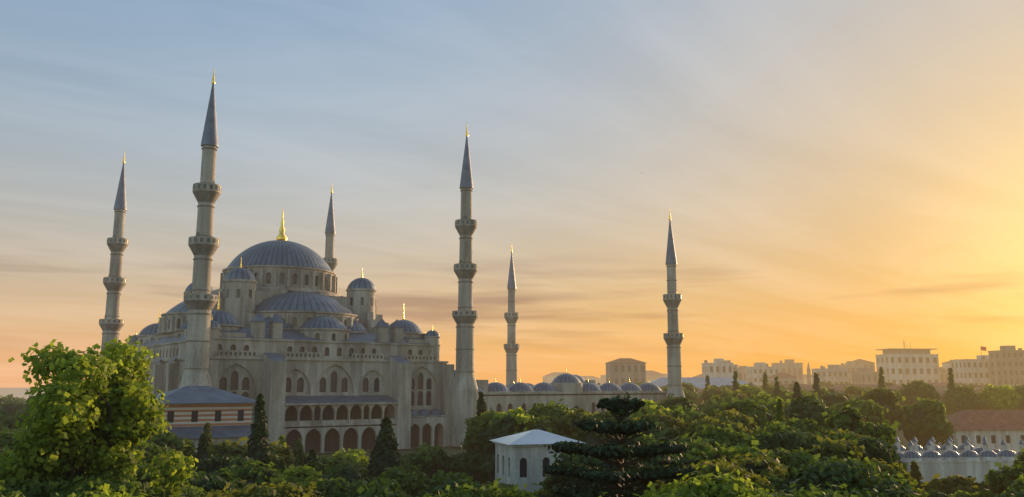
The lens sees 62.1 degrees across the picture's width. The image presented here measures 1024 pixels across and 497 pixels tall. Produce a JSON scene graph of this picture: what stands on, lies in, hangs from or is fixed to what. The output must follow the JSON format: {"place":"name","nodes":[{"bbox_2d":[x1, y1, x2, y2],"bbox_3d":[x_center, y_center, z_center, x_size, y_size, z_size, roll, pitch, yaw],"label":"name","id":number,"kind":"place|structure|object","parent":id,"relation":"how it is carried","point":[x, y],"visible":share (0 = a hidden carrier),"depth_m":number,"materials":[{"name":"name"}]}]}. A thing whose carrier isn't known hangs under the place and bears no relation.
{"place":"outdoors","nodes":[
{"label":"outdoors","id":0,"kind":"place"},
{"bbox_2d":[99,71,684,453],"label":"mosque","id":1,"kind":"structure","parent":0,"point":[300,344],"depth_m":158.90,"materials":[{"name":"stone"}]},
{"bbox_2d":[0,388,908,460],"bbox_3d":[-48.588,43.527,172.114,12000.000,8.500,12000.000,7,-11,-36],"label":"ground","id":2,"kind":"structure","parent":0,"point":[20,393],"depth_m":162.12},
{"bbox_2d":[148,386,271,452],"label":"building","id":3,"kind":"structure","parent":2,"relation":"on","point":[190,412],"depth_m":115.67,"materials":[{"name":"stone"}]},
{"bbox_2d":[0,380,989,496],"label":"trees","id":4,"kind":"object","parent":2,"relation":"on","point":[721,419],"visible":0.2,"depth_m":94.55,"materials":[{"name":"green plant"}]},
{"bbox_2d":[0,366,1023,496],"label":"tree foliage","id":5,"kind":"object","parent":2,"relation":"on","point":[409,470],"visible":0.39,"depth_m":93.97,"materials":[{"name":"green plant"}]},
{"bbox_2d":[0,335,1023,496],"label":"broadleaf tree","id":6,"kind":"object","parent":2,"relation":"on","point":[44,448],"visible":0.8,"depth_m":49.20,"materials":[{"name":"green plant"}]},
{"bbox_2d":[0,374,1023,496],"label":"trees","id":7,"kind":"object","parent":2,"relation":"on","point":[919,414],"visible":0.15,"depth_m":106.82,"materials":[{"name":"green plant"}]},
{"bbox_2d":[0,372,1023,496],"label":"tree","id":8,"kind":"object","parent":2,"relation":"on","point":[830,473],"depth_m":82.49,"materials":[{"name":"green plant"}]},
{"bbox_2d":[543,392,698,496],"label":"cedar tree","id":9,"kind":"object","parent":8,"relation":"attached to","point":[605,473],"visible":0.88,"depth_m":53.91,"materials":[{"name":"green plant"}]},
{"bbox_2d":[489,430,583,492],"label":"pavilion","id":10,"kind":"structure","parent":2,"relation":"on","point":[522,458],"depth_m":90.30,"materials":[{"name":"paint"}]},
{"bbox_2d":[649,377,754,388],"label":"grey hall roof","id":11,"kind":"structure","parent":2,"relation":"on","point":[699,382],"depth_m":322.76,"materials":[{"name":"paint"}]},
{"bbox_2d":[543,340,1023,415],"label":"city skyline","id":12,"kind":"structure","parent":2,"relation":"on","point":[1003,365],"depth_m":418.67,"materials":[{"name":"paint"}]},
{"bbox_2d":[893,436,1023,482],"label":"madrasa","id":13,"kind":"structure","parent":2,"relation":"on","point":[949,458],"depth_m":137.68,"materials":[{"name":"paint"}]},
{"bbox_2d":[937,410,1023,452],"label":"red roof house","id":14,"kind":"structure","parent":2,"relation":"on","point":[995,428],"depth_m":203.41,"materials":[{"name":"paint"}]},
{"bbox_2d":[0,0,1023,387],"label":"sky","id":15,"kind":"structure","parent":0,"point":[840,181],"materials":[{"name":"blue"}]}
]}

